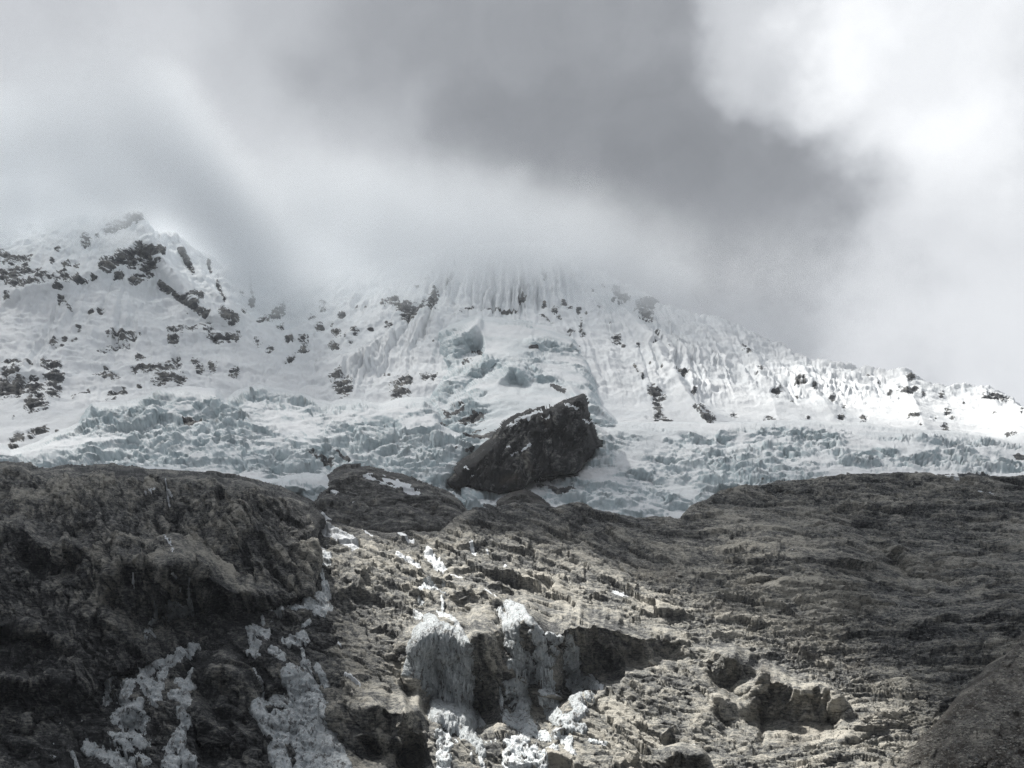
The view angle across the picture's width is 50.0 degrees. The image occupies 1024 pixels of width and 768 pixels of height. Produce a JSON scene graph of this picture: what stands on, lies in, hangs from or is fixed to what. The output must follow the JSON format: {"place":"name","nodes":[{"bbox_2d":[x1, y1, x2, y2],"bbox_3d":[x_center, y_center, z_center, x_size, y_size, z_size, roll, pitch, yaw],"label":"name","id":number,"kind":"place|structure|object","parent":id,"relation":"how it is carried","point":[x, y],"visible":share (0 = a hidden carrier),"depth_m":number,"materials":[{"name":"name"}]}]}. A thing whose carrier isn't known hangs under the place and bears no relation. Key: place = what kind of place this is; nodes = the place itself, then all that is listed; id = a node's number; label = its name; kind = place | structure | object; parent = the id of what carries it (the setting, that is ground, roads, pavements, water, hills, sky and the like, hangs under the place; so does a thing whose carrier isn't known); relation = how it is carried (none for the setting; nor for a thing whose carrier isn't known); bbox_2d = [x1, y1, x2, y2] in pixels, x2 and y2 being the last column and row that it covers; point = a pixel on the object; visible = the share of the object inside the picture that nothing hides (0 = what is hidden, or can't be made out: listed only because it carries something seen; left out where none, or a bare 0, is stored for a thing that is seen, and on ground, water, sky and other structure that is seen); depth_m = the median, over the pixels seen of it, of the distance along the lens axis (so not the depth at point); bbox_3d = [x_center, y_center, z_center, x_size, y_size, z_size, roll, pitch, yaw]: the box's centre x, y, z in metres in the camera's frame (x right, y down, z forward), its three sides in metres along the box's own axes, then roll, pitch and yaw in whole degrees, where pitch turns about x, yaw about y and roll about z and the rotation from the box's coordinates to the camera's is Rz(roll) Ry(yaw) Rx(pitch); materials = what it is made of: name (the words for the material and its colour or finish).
{"place":"outdoors","nodes":[
{"label":"outdoors","id":0,"kind":"place"},
{"bbox_2d":[0,472,1023,767],"bbox_3d":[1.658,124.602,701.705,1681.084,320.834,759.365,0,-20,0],"label":"rock slope","id":1,"kind":"structure","parent":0,"point":[896,550],"depth_m":580.77,"materials":[{"name":"grey stone"}]},
{"bbox_2d":[53,702,165,767],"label":"frozen waterfall","id":2,"kind":"structure","parent":1,"relation":"on","point":[124,719],"depth_m":481.62,"materials":[{"name":"white ice"}]},
{"bbox_2d":[102,641,200,719],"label":"frozen waterfall","id":3,"kind":"structure","parent":1,"relation":"on","point":[151,688],"depth_m":530.40,"materials":[{"name":"white ice"}]},
{"bbox_2d":[0,461,324,735],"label":"rock cliff","id":4,"kind":"structure","parent":1,"relation":"on","point":[96,560],"depth_m":602.39,"materials":[{"name":"grey stone"}]},
{"bbox_2d":[143,600,158,642],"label":"frozen waterfall","id":5,"kind":"structure","parent":4,"relation":"attached to","point":[150,623],"depth_m":583.69,"materials":[{"name":"grey ice"}]},
{"bbox_2d":[161,599,194,621],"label":"frozen waterfall","id":6,"kind":"structure","parent":4,"relation":"attached to","point":[180,611],"depth_m":598.12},
{"bbox_2d":[161,667,198,767],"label":"frozen waterfall","id":7,"kind":"structure","parent":1,"relation":"on","point":[186,758],"depth_m":490.45,"materials":[{"name":"white ice"}]},
{"bbox_2d":[141,466,353,502],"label":"glacier snout","id":8,"kind":"object","parent":1,"relation":"on","point":[311,486],"visible":0.09,"depth_m":846.16,"materials":[{"name":"ice"},{"name":"snow"}]},
{"bbox_2d":[245,615,271,658],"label":"frozen waterfall","id":9,"kind":"structure","parent":1,"relation":"on","point":[254,642],"depth_m":573.45,"materials":[{"name":"white ice"}]},
{"bbox_2d":[251,667,274,705],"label":"frozen waterfall","id":10,"kind":"structure","parent":1,"relation":"on","point":[259,699],"depth_m":535.43,"materials":[{"name":"white ice"}]},
{"bbox_2d":[267,629,310,660],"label":"frozen waterfall","id":11,"kind":"structure","parent":1,"relation":"on","point":[299,638],"depth_m":575.39,"materials":[{"name":"white ice"}]},
{"bbox_2d":[248,659,352,767],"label":"frozen waterfall","id":12,"kind":"structure","parent":1,"relation":"on","point":[299,722],"depth_m":501.31,"materials":[{"name":"white ice"}]},
{"bbox_2d":[269,547,332,627],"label":"frozen waterfall","id":13,"kind":"structure","parent":1,"relation":"on","point":[322,606],"depth_m":617.50,"materials":[{"name":"white ice"}]},
{"bbox_2d":[314,463,466,532],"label":"rock knoll","id":14,"kind":"structure","parent":1,"relation":"on","point":[385,501],"depth_m":810.15,"materials":[{"name":"grey stone"}]},
{"bbox_2d":[412,576,460,627],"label":"frozen waterfall","id":15,"kind":"structure","parent":1,"relation":"on","point":[428,584],"depth_m":619.25,"materials":[{"name":"white ice"}]},
{"bbox_2d":[401,612,486,759],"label":"frozen waterfall","id":16,"kind":"structure","parent":1,"relation":"on","point":[439,662],"depth_m":538.81,"materials":[{"name":"white ice"}]},
{"bbox_2d":[433,728,485,767],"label":"frozen waterfall","id":17,"kind":"structure","parent":1,"relation":"on","point":[443,756],"depth_m":477.50,"materials":[{"name":"white ice"}]},
{"bbox_2d":[496,488,550,506],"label":"rock knoll","id":18,"kind":"structure","parent":1,"relation":"on","point":[525,495],"depth_m":883.06,"materials":[{"name":"grey stone"}]},
{"bbox_2d":[480,672,567,746],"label":"frozen waterfall","id":19,"kind":"structure","parent":1,"relation":"on","point":[521,720],"depth_m":536.11,"materials":[{"name":"white ice"}]},
{"bbox_2d":[447,393,601,494],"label":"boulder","id":20,"kind":"object","parent":1,"relation":"on","point":[519,451],"visible":0.94,"depth_m":948.15,"materials":[{"name":"grey stone"}]},
{"bbox_2d":[497,599,563,707],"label":"frozen waterfall","id":21,"kind":"structure","parent":1,"relation":"on","point":[519,662],"depth_m":550.28,"materials":[{"name":"white ice"}]},
{"bbox_2d":[495,727,607,767],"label":"frozen waterfall","id":22,"kind":"structure","parent":1,"relation":"on","point":[516,749],"depth_m":477.63,"materials":[{"name":"white ice"}]},
{"bbox_2d":[562,633,599,733],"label":"frozen waterfall","id":23,"kind":"structure","parent":1,"relation":"on","point":[577,682],"depth_m":555.21,"materials":[{"name":"white ice"}]},
{"bbox_2d":[648,660,656,665],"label":"boulder","id":24,"kind":"object","parent":1,"relation":"on","point":[652,662],"visible":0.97,"depth_m":559.07,"materials":[{"name":"grey stone"}]},
{"bbox_2d":[617,554,1022,767],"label":"scree","id":25,"kind":"structure","parent":1,"relation":"on","point":[913,711],"depth_m":537.26,"materials":[{"name":"grey gravel"}]},
{"bbox_2d":[896,631,1023,767],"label":"moraine","id":26,"kind":"structure","parent":1,"relation":"on","point":[983,707],"depth_m":433.88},
{"bbox_2d":[901,640,1023,767],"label":"moraine stones","id":27,"kind":"object","parent":26,"relation":"on","point":[1002,747],"visible":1,"depth_m":426.76,"materials":[{"name":"grey stone"}]},
{"bbox_2d":[0,207,1023,448],"bbox_3d":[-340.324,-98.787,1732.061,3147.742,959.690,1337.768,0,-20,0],"label":"snow mountain","id":28,"kind":"structure","parent":0,"point":[120,304],"depth_m":1585.47,"materials":[{"name":"white snow"}]},
{"bbox_2d":[0,384,496,509],"bbox_3d":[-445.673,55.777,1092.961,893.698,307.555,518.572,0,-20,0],"label":"glacier","id":29,"kind":"object","parent":28,"relation":"on","point":[264,431],"visible":0.54,"depth_m":1058.39,"materials":[{"name":"ice"},{"name":"snow"}]},
{"bbox_2d":[428,314,617,454],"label":"hanging glacier","id":30,"kind":"object","parent":28,"relation":"on","point":[500,369],"visible":0.68,"depth_m":1302.23,"materials":[{"name":"ice"},{"name":"snow"}]},
{"bbox_2d":[461,419,1023,517],"bbox_3d":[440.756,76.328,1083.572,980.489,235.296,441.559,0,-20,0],"label":"glacier","id":31,"kind":"object","parent":28,"relation":"on","point":[642,469],"visible":0.71,"depth_m":1021.36,"materials":[{"name":"ice"},{"name":"snow"}]},
{"bbox_2d":[0,0,1023,406],"label":"sky","id":32,"kind":"structure","parent":0,"point":[833,180],"materials":[{"name":"grey"}]}
]}

